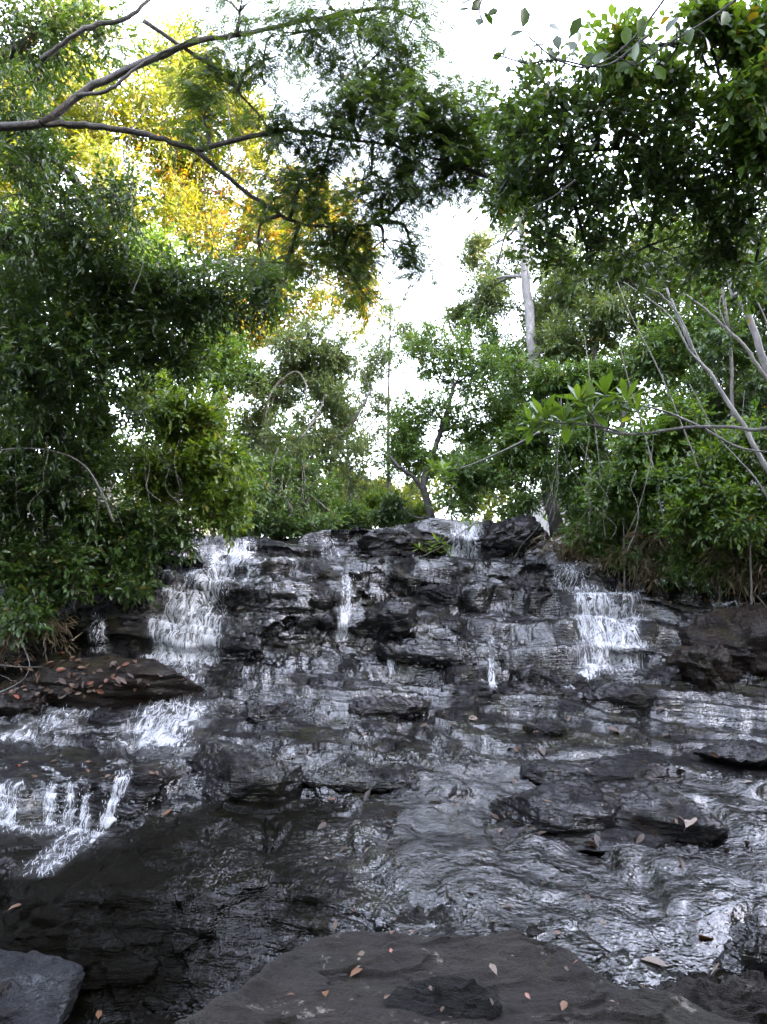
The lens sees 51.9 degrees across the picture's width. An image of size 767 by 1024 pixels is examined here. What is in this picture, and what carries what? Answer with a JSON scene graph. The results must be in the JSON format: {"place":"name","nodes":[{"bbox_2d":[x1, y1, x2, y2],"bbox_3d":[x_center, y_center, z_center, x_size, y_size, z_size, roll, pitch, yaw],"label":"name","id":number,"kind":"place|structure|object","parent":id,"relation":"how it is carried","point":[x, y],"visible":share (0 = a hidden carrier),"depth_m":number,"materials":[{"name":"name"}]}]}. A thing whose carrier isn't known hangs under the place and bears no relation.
{"place":"outdoors","nodes":[
{"label":"outdoors","id":0,"kind":"place"},
{"bbox_2d":[0,603,80,671],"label":"undergrowth","id":1,"kind":"object","parent":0,"point":[59,627],"visible":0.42,"depth_m":9.24,"materials":[{"name":"plant"}]},
{"bbox_2d":[0,517,766,1023],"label":"rock bed","id":2,"kind":"object","parent":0,"point":[144,911],"visible":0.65,"depth_m":6.82,"materials":[{"name":"stone"}]},
{"bbox_2d":[0,676,51,716],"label":"boulder","id":3,"kind":"object","parent":2,"relation":"on","point":[28,700],"visible":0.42,"depth_m":8.41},
{"bbox_2d":[0,654,29,692],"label":"dead branch","id":4,"kind":"object","parent":3,"relation":"on","point":[15,681],"visible":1,"depth_m":8.36,"materials":[{"name":"wood"}]},
{"bbox_2d":[0,201,76,452],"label":"tree","id":5,"kind":"object","parent":2,"relation":"on","point":[51,298],"visible":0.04,"depth_m":11.58,"materials":[{"name":"green plant"}]},
{"bbox_2d":[0,949,84,1023],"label":"boulder","id":6,"kind":"object","parent":2,"relation":"on","point":[36,987],"visible":1,"depth_m":4.13,"materials":[{"name":"stone"}]},
{"bbox_2d":[3,811,104,835],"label":"waterfall","id":7,"kind":"structure","parent":2,"relation":"on","point":[55,826],"depth_m":6.22,"materials":[{"name":"white liquid"}]},
{"bbox_2d":[0,781,23,827],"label":"waterfall","id":8,"kind":"structure","parent":7,"relation":"on","point":[10,815],"depth_m":6.33,"materials":[{"name":"white liquid"}]},
{"bbox_2d":[43,782,56,828],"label":"waterfall","id":9,"kind":"structure","parent":7,"relation":"on","point":[49,795],"depth_m":6.41,"materials":[{"name":"white liquid"}]},
{"bbox_2d":[58,784,76,829],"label":"waterfall","id":10,"kind":"structure","parent":7,"relation":"on","point":[70,795],"depth_m":6.40,"materials":[{"name":"white liquid"}]},
{"bbox_2d":[100,767,129,827],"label":"waterfall","id":11,"kind":"structure","parent":7,"relation":"on","point":[109,822],"depth_m":6.28,"materials":[{"name":"white liquid"}]},
{"bbox_2d":[22,826,103,877],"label":"waterfall","id":12,"kind":"structure","parent":2,"relation":"on","point":[96,833],"depth_m":5.71,"materials":[{"name":"white liquid"}]},
{"bbox_2d":[0,0,173,291],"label":"tree","id":13,"kind":"object","parent":2,"relation":"on","point":[31,156],"visible":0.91,"depth_m":7.98,"materials":[{"name":"green plant"}]},
{"bbox_2d":[120,88,133,286],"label":"hanging vine","id":14,"kind":"object","parent":13,"relation":"hanging from","point":[124,169],"visible":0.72,"depth_m":8.46,"materials":[{"name":"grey plant"}]},
{"bbox_2d":[123,108,146,293],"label":"hanging vine","id":15,"kind":"object","parent":13,"relation":"hanging from","point":[131,195],"visible":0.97,"depth_m":7.98,"materials":[{"name":"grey plant"}]},
{"bbox_2d":[0,370,174,608],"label":"shrub","id":16,"kind":"object","parent":2,"relation":"on","point":[63,474],"visible":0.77,"depth_m":9.26,"materials":[{"name":"green plant"}]},
{"bbox_2d":[0,448,114,521],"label":"dead branch","id":17,"kind":"object","parent":16,"relation":"attached to","point":[100,490],"visible":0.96,"depth_m":8.72,"materials":[{"name":"wood"}]},
{"bbox_2d":[142,376,153,569],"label":"hanging vine","id":18,"kind":"object","parent":16,"relation":"hanging from","point":[144,467],"visible":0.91,"depth_m":9.85,"materials":[{"name":"grey plant"}]},
{"bbox_2d":[0,482,205,652],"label":"shrub","id":19,"kind":"object","parent":2,"relation":"on","point":[77,557],"visible":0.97,"depth_m":9.52,"materials":[{"name":"green plant"}]},
{"bbox_2d":[22,654,205,709],"bbox_3d":[-3.068,2.045,9.227,2.045,0.758,1.522,0,-7,0],"label":"boulder","id":20,"kind":"object","parent":2,"relation":"on","point":[171,684],"visible":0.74,"depth_m":8.64,"materials":[{"name":"stone"}]},
{"bbox_2d":[0,0,279,503],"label":"tree","id":21,"kind":"object","parent":2,"relation":"on","point":[95,111],"visible":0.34,"depth_m":16.68,"materials":[{"name":"yellow plant"}]},
{"bbox_2d":[27,219,277,524],"bbox_3d":[-3.976,-2.435,14.559,5.342,5.954,3.523,5,-8,-34],"label":"tree","id":22,"kind":"object","parent":2,"relation":"on","point":[236,362],"visible":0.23,"depth_m":14.84,"materials":[{"name":"green plant"}]},
{"bbox_2d":[0,218,312,451],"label":"tree","id":23,"kind":"object","parent":2,"relation":"on","point":[112,308],"visible":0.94,"depth_m":8.76,"materials":[{"name":"green plant"}]},
{"bbox_2d":[107,664,206,749],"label":"waterfall","id":24,"kind":"structure","parent":2,"relation":"on","point":[164,740],"depth_m":8.05,"materials":[{"name":"white liquid"}]},
{"bbox_2d":[3,142,357,531],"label":"woods","id":25,"kind":"object","parent":2,"relation":"on","point":[122,436],"visible":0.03,"depth_m":20.86,"materials":[{"name":"green plant"}]},
{"bbox_2d":[107,364,273,553],"bbox_3d":[-2.743,-0.635,10.726,2.526,2.984,1.610,-2,-7,13],"label":"shrub","id":26,"kind":"object","parent":2,"relation":"on","point":[206,455],"visible":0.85,"depth_m":10.43,"materials":[{"name":"green plant"}]},
{"bbox_2d":[147,538,255,668],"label":"waterfall","id":27,"kind":"structure","parent":2,"relation":"on","point":[193,649],"depth_m":10.13,"materials":[{"name":"white liquid"}]},
{"bbox_2d":[191,738,303,804],"bbox_3d":[-1.183,2.323,6.901,0.962,0.650,1.126,4,-8,-32],"label":"boulder","id":28,"kind":"object","parent":2,"relation":"on","point":[239,772],"visible":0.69,"depth_m":6.52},
{"bbox_2d":[236,703,278,722],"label":"boulder","id":29,"kind":"object","parent":2,"relation":"on","point":[255,712],"visible":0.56,"depth_m":8.64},
{"bbox_2d":[139,137,388,488],"bbox_3d":[-2.471,-4.340,18.517,6.496,9.652,3.915,3,-8,-22],"label":"tree","id":30,"kind":"object","parent":2,"relation":"on","point":[191,193],"visible":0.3,"depth_m":18.27,"materials":[{"name":"yellow plant"}]},
{"bbox_2d":[228,502,328,539],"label":"shrub","id":31,"kind":"object","parent":2,"relation":"on","point":[282,525],"visible":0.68,"depth_m":14.14,"materials":[{"name":"green plant"}]},
{"bbox_2d":[210,446,348,537],"bbox_3d":[-1.883,0.147,14.678,2.567,2.784,2.623,0,-7,0],"label":"shrub","id":32,"kind":"object","parent":2,"relation":"on","point":[264,496],"visible":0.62,"depth_m":14.52,"materials":[{"name":"green plant"}]},
{"bbox_2d":[0,0,567,337],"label":"tree","id":33,"kind":"object","parent":2,"relation":"on","point":[382,89],"visible":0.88,"depth_m":7.51,"materials":[{"name":"green plant"}]},
{"bbox_2d":[194,133,204,258],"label":"hanging vine","id":34,"kind":"object","parent":33,"relation":"hanging from","point":[203,201],"visible":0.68,"depth_m":8.35,"materials":[{"name":"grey plant"}]},
{"bbox_2d":[210,94,230,250],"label":"hanging vine","id":35,"kind":"object","parent":33,"relation":"hanging from","point":[224,177],"visible":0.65,"depth_m":8.45,"materials":[{"name":"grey plant"}]},
{"bbox_2d":[219,299,371,512],"bbox_3d":[-1.848,-1.819,16.091,3.230,4.814,3.050,0,-7,0],"label":"tree","id":36,"kind":"object","parent":2,"relation":"on","point":[311,366],"visible":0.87,"depth_m":15.91,"materials":[{"name":"green plant"}]},
{"bbox_2d":[280,486,379,530],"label":"shrub","id":37,"kind":"object","parent":2,"relation":"on","point":[356,516],"visible":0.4,"depth_m":16.05,"materials":[{"name":"green plant"}]},
{"bbox_2d":[307,377,379,508],"bbox_3d":[-0.823,-1.816,20.412,1.846,4.488,1.875,-2,-7,19],"label":"tree","id":38,"kind":"object","parent":2,"relation":"on","point":[350,490],"visible":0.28,"depth_m":20.20,"materials":[{"name":"green plant"}]},
{"bbox_2d":[335,572,353,642],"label":"waterfall","id":39,"kind":"structure","parent":2,"relation":"on","point":[343,620],"depth_m":10.47,"materials":[{"name":"white liquid"}]},
{"bbox_2d":[301,764,442,792],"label":"boulder","id":40,"kind":"object","parent":2,"relation":"on","point":[386,777],"visible":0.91,"depth_m":6.63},
{"bbox_2d":[349,599,418,645],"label":"boulder","id":41,"kind":"object","parent":2,"relation":"on","point":[391,619],"visible":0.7,"depth_m":10.43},
{"bbox_2d":[334,288,437,502],"bbox_3d":[0.104,-3.051,22.553,2.916,6.712,1.864,0,-7,0],"label":"tree","id":42,"kind":"object","parent":2,"relation":"on","point":[379,356],"visible":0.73,"depth_m":22.45,"materials":[{"name":"green plant"}]},
{"bbox_2d":[347,694,430,719],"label":"boulder","id":43,"kind":"object","parent":2,"relation":"on","point":[398,706],"visible":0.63,"depth_m":8.76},
{"bbox_2d":[365,486,413,527],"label":"shrub","id":44,"kind":"object","parent":2,"relation":"on","point":[389,512],"visible":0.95,"depth_m":14.90,"materials":[{"name":"green plant"}]},
{"bbox_2d":[357,486,436,528],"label":"shrub","id":45,"kind":"object","parent":2,"relation":"on","point":[371,499],"visible":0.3,"depth_m":17.76,"materials":[{"name":"green plant"}]},
{"bbox_2d":[356,524,446,557],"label":"boulder","id":46,"kind":"object","parent":2,"relation":"on","point":[386,540],"visible":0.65,"depth_m":12.83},
{"bbox_2d":[373,637,481,666],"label":"boulder","id":47,"kind":"object","parent":2,"relation":"on","point":[426,651],"visible":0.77,"depth_m":9.93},
{"bbox_2d":[418,581,461,606],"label":"boulder","id":48,"kind":"object","parent":2,"relation":"on","point":[442,593],"visible":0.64,"depth_m":11.52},
{"bbox_2d":[384,976,503,1020],"bbox_3d":[0.220,1.894,2.868,0.460,0.390,0.328,0,-7,0],"label":"boulder","id":49,"kind":"object","parent":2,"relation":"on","point":[463,997],"visible":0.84,"depth_m":2.86,"materials":[{"name":"stone"}]},
{"bbox_2d":[413,516,479,556],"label":"leafy sprig","id":50,"kind":"object","parent":2,"relation":"on","point":[446,542],"visible":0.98,"depth_m":12.66,"materials":[{"name":"green plant"}]},
{"bbox_2d":[379,306,544,519],"bbox_3d":[1.651,-1.994,15.807,3.524,4.605,2.938,0,-7,0],"label":"tree","id":51,"kind":"object","parent":2,"relation":"on","point":[406,436],"visible":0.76,"depth_m":15.29,"materials":[{"name":"green plant"}]},
{"bbox_2d":[447,519,482,558],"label":"waterfall","id":52,"kind":"structure","parent":2,"relation":"on","point":[471,534],"depth_m":13.15,"materials":[{"name":"white liquid"}]},
{"bbox_2d":[476,504,495,520],"bbox_3d":[1.725,0.009,13.368,0.375,0.355,0.302,-4,-8,30],"label":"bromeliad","id":53,"kind":"object","parent":2,"relation":"on","point":[484,510],"visible":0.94,"depth_m":13.38,"materials":[{"name":"green plant"}]},
{"bbox_2d":[427,446,556,520],"bbox_3d":[1.981,0.259,13.897,2.505,2.908,1.666,0,-7,0],"label":"shrub","id":54,"kind":"object","parent":2,"relation":"on","point":[468,481],"visible":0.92,"depth_m":13.85,"materials":[{"name":"green plant"}]},
{"bbox_2d":[479,515,548,550],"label":"boulder","id":55,"kind":"object","parent":2,"relation":"on","point":[512,533],"visible":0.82,"depth_m":12.91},
{"bbox_2d":[438,177,593,537],"bbox_3d":[3.002,-3.882,16.444,3.602,9.257,4.775,0,-7,0],"label":"tree","id":56,"kind":"object","parent":2,"relation":"on","point":[491,292],"visible":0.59,"depth_m":17.23,"materials":[{"name":"green plant"}]},
{"bbox_2d":[504,573,546,591],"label":"boulder","id":57,"kind":"object","parent":2,"relation":"on","point":[526,582],"visible":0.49,"depth_m":11.88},
{"bbox_2d":[495,680,582,695],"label":"boulder","id":58,"kind":"object","parent":2,"relation":"on","point":[511,687],"visible":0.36,"depth_m":9.45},
{"bbox_2d":[523,717,566,735],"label":"boulder","id":59,"kind":"object","parent":2,"relation":"on","point":[550,726],"visible":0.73,"depth_m":8.30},
{"bbox_2d":[489,775,616,833],"bbox_3d":[1.316,2.232,5.985,0.974,0.372,0.996,0,-7,0],"label":"boulder","id":60,"kind":"object","parent":2,"relation":"on","point":[585,807],"visible":0.93,"depth_m":5.70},
{"bbox_2d":[540,670,586,690],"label":"boulder","id":61,"kind":"object","parent":2,"relation":"on","point":[568,678],"visible":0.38,"depth_m":9.59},
{"bbox_2d":[554,558,596,591],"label":"waterfall","id":62,"kind":"structure","parent":2,"relation":"on","point":[572,577],"depth_m":11.96,"materials":[{"name":"white liquid"}]},
{"bbox_2d":[483,819,679,852],"bbox_3d":[1.456,2.331,5.689,1.488,0.162,0.656,0,-7,0],"label":"boulder","id":63,"kind":"object","parent":2,"relation":"on","point":[610,838],"visible":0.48,"depth_m":5.50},
{"bbox_2d":[575,545,608,554],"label":"grass tuft","id":64,"kind":"object","parent":2,"relation":"on","point":[581,548],"visible":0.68,"depth_m":12.23,"materials":[{"name":"green plant"}]},
{"bbox_2d":[584,336,605,539],"bbox_3d":[3.282,-1.191,12.254,0.237,3.263,0.085,-3,-8,25],"label":"leaning trunk","id":65,"kind":"object","parent":2,"relation":"on","point":[597,447],"visible":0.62,"depth_m":12.20,"materials":[{"name":"grey plant"}]},
{"bbox_2d":[536,420,660,561],"bbox_3d":[3.420,0.174,12.802,1.785,3.606,2.497,4,-8,-32],"label":"shrub","id":66,"kind":"object","parent":2,"relation":"on","point":[563,482],"visible":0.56,"depth_m":12.85,"materials":[{"name":"green plant"}]},
{"bbox_2d":[519,754,685,786],"bbox_3d":[1.926,2.319,6.926,1.401,0.274,0.732,2,-7,-13],"label":"boulder","id":67,"kind":"object","parent":2,"relation":"on","point":[602,771],"visible":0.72,"depth_m":6.77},
{"bbox_2d":[569,586,654,675],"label":"waterfall","id":68,"kind":"structure","parent":2,"relation":"on","point":[613,657],"depth_m":10.58,"materials":[{"name":"white liquid"}]},
{"bbox_2d":[461,171,766,541],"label":"woods","id":69,"kind":"object","parent":2,"relation":"on","point":[661,394],"visible":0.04,"depth_m":18.55,"materials":[{"name":"green plant"}]},
{"bbox_2d":[462,25,766,323],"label":"tree","id":70,"kind":"object","parent":2,"relation":"on","point":[658,170],"visible":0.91,"depth_m":6.03,"materials":[{"name":"green plant"}]},
{"bbox_2d":[486,271,748,482],"bbox_3d":[3.868,-1.520,13.464,4.510,4.637,2.140,-3,-7,21],"label":"tree","id":71,"kind":"object","parent":2,"relation":"on","point":[666,344],"visible":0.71,"depth_m":13.31,"materials":[{"name":"green plant"}]},
{"bbox_2d":[580,682,657,709],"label":"boulder","id":72,"kind":"object","parent":2,"relation":"on","point":[629,697],"visible":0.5,"depth_m":9.04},
{"bbox_2d":[625,430,653,536],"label":"hanging vine","id":73,"kind":"object","parent":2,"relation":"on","point":[644,487],"visible":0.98,"depth_m":10.20,"materials":[{"name":"grey plant"}]},
{"bbox_2d":[617,336,664,522],"bbox_3d":[3.672,-1.161,11.226,0.588,2.792,0.028,0,-7,0],"label":"leaning trunk","id":74,"kind":"object","parent":2,"relation":"on","point":[644,435],"visible":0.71,"depth_m":11.21,"materials":[{"name":"grey plant"}]},
{"bbox_2d":[515,371,766,452],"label":"leaf branch","id":75,"kind":"object","parent":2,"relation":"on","point":[559,412],"visible":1,"depth_m":7.13,"materials":[{"name":"green plant"}]},
{"bbox_2d":[517,206,766,467],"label":"tree","id":76,"kind":"object","parent":2,"relation":"on","point":[561,337],"visible":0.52,"depth_m":14.77,"materials":[{"name":"green plant"}]},
{"bbox_2d":[525,514,766,607],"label":"undergrowth","id":77,"kind":"object","parent":2,"relation":"on","point":[758,581],"visible":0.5,"depth_m":11.65,"materials":[{"name":"plant"}]},
{"bbox_2d":[633,956,667,965],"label":"fallen leaf","id":78,"kind":"object","parent":2,"relation":"on","point":[656,960],"visible":1,"depth_m":3.80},
{"bbox_2d":[574,380,728,595],"bbox_3d":[4.041,0.060,11.563,2.459,4.169,1.736,-3,-8,25],"label":"shrub","id":79,"kind":"object","parent":2,"relation":"on","point":[633,454],"visible":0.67,"depth_m":11.52,"materials":[{"name":"green plant"}]},
{"bbox_2d":[632,664,682,686],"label":"boulder","id":80,"kind":"object","parent":2,"relation":"on","point":[666,675],"visible":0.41,"depth_m":9.56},
{"bbox_2d":[600,779,729,844],"bbox_3d":[1.986,2.283,6.100,1.085,0.394,1.136,0,-7,0],"label":"boulder","id":81,"kind":"object","parent":2,"relation":"on","point":[644,805],"visible":0.71,"depth_m":5.68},
{"bbox_2d":[575,0,766,204],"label":"tree","id":82,"kind":"object","parent":2,"relation":"on","point":[743,31],"visible":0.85,"depth_m":5.28,"materials":[{"name":"green plant"}]},
{"bbox_2d":[594,501,766,603],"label":"shrub","id":83,"kind":"object","parent":2,"relation":"on","point":[676,571],"visible":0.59,"depth_m":11.37,"materials":[{"name":"green plant"}]},
{"bbox_2d":[623,282,766,472],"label":"leaning trunk","id":84,"kind":"object","parent":2,"relation":"on","point":[760,457],"visible":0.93,"depth_m":9.47,"materials":[{"name":"grey plant"}]},
{"bbox_2d":[662,641,743,692],"bbox_3d":[3.895,1.954,9.671,0.719,0.755,0.753,3,-8,-23],"label":"boulder","id":85,"kind":"object","parent":2,"relation":"on","point":[706,668],"visible":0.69,"depth_m":9.45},
{"bbox_2d":[643,398,766,603],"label":"shrub","id":86,"kind":"object","parent":2,"relation":"on","point":[730,489],"visible":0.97,"depth_m":10.49,"materials":[{"name":"green plant"}]},
{"bbox_2d":[617,282,713,515],"bbox_3d":[3.844,-1.609,10.787,1.124,3.382,0.100,-2,-7,15],"label":"leaning trunk","id":87,"kind":"object","parent":86,"relation":"on","point":[671,400],"visible":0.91,"depth_m":10.70,"materials":[{"name":"grey plant"}]},
{"bbox_2d":[689,384,766,498],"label":"leaning trunk","id":88,"kind":"object","parent":86,"relation":"on","point":[760,485],"visible":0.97,"depth_m":10.00,"materials":[{"name":"grey plant"}]},
{"bbox_2d":[654,970,766,1023],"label":"boulder","id":89,"kind":"object","parent":2,"relation":"on","point":[742,998],"visible":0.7,"depth_m":3.23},
{"bbox_2d":[657,238,766,452],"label":"tree","id":90,"kind":"object","parent":2,"relation":"on","point":[756,384],"visible":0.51,"depth_m":11.87,"materials":[{"name":"green plant"}]},
{"bbox_2d":[677,603,766,676],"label":"boulder","id":91,"kind":"object","parent":2,"relation":"on","point":[740,633],"visible":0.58,"depth_m":9.89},
{"bbox_2d":[720,268,735,510],"bbox_3d":[5.048,-1.855,11.553,0.157,4.550,0.153,0,-7,0],"label":"leaning trunk","id":92,"kind":"object","parent":2,"relation":"on","point":[730,364],"visible":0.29,"depth_m":11.53,"materials":[{"name":"grey plant"}]},
{"bbox_2d":[693,739,766,764],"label":"boulder","id":93,"kind":"object","parent":2,"relation":"on","point":[744,752],"visible":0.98,"depth_m":7.31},
{"bbox_2d":[694,549,765,563],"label":"grass tuft","id":94,"kind":"object","parent":2,"relation":"on","point":[727,557],"visible":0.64,"depth_m":11.09,"materials":[{"name":"plant"}]},
{"bbox_2d":[708,914,766,980],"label":"boulder","id":95,"kind":"object","parent":2,"relation":"on","point":[744,950],"visible":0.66,"depth_m":3.73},
{"bbox_2d":[0,657,766,987],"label":"stream","id":96,"kind":"structure","parent":0,"point":[494,839],"depth_m":5.14,"materials":[{"name":"liquid"}]},
{"bbox_2d":[0,0,766,521],"label":"sky","id":97,"kind":"structure","parent":0,"point":[480,42],"materials":[{"name":"white"}]},
{"bbox_2d":[27,421,765,559],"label":"ground","id":98,"kind":"structure","parent":0,"point":[543,522],"depth_m":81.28,"materials":[{"name":"soil"}]},
{"bbox_2d":[271,461,421,529],"bbox_3d":[-1.029,0.101,24.840,4.673,3.987,5.885,-6,-10,42],"label":"shrub","id":99,"kind":"object","parent":98,"relation":"on","point":[382,482],"visible":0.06,"depth_m":24.84,"materials":[{"name":"green plant"}]},
{"bbox_2d":[205,442,517,534],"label":"woods","id":100,"kind":"object","parent":98,"relation":"on","point":[435,484],"visible":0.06,"depth_m":29.92,"materials":[{"name":"green plant"}]},
{"bbox_2d":[459,0,497,25],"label":"leafy twig","id":101,"kind":"object","parent":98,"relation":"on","point":[476,5],"visible":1,"depth_m":3.83,"materials":[{"name":"green plant"}]},
{"bbox_2d":[424,431,539,485],"bbox_3d":[1.463,-0.757,11.733,1.838,0.669,0.477,-3,-8,22],"label":"leaf branch","id":102,"kind":"object","parent":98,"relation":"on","point":[443,465],"visible":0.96,"depth_m":11.90,"materials":[{"name":"green plant"}]},
{"bbox_2d":[508,179,575,233],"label":"leafy twig","id":103,"kind":"object","parent":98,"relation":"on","point":[512,219],"visible":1,"depth_m":4.85,"materials":[{"name":"green plant"}]},
{"bbox_2d":[492,31,647,79],"bbox_3d":[0.929,-2.268,3.903,0.775,0.267,0.070,0,-7,-2],"label":"leafy twig","id":104,"kind":"object","parent":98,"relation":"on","point":[530,62],"visible":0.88,"depth_m":3.90,"materials":[{"name":"green plant"}]},
{"bbox_2d":[683,283,766,380],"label":"leaning trunk","id":105,"kind":"object","parent":98,"relation":"on","point":[754,361],"visible":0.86,"depth_m":9.79,"materials":[{"name":"grey plant"}]},
{"bbox_2d":[705,206,766,374],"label":"leaning trunk","id":106,"kind":"object","parent":98,"relation":"on","point":[761,355],"visible":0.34,"depth_m":9.97,"materials":[{"name":"grey plant"}]},
{"bbox_2d":[173,928,751,1023],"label":"foreground rock","id":107,"kind":"object","parent":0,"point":[307,973],"visible":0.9,"depth_m":3.05,"materials":[{"name":"stone"}]},
{"bbox_2d":[510,0,664,68],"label":"leafy twig","id":108,"kind":"object","parent":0,"point":[576,26],"visible":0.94,"depth_m":3.71,"materials":[{"name":"green plant"}]},
{"bbox_2d":[592,0,736,79],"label":"leafy twig","id":109,"kind":"object","parent":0,"point":[659,72],"visible":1,"depth_m":3.48,"materials":[{"name":"green plant"}]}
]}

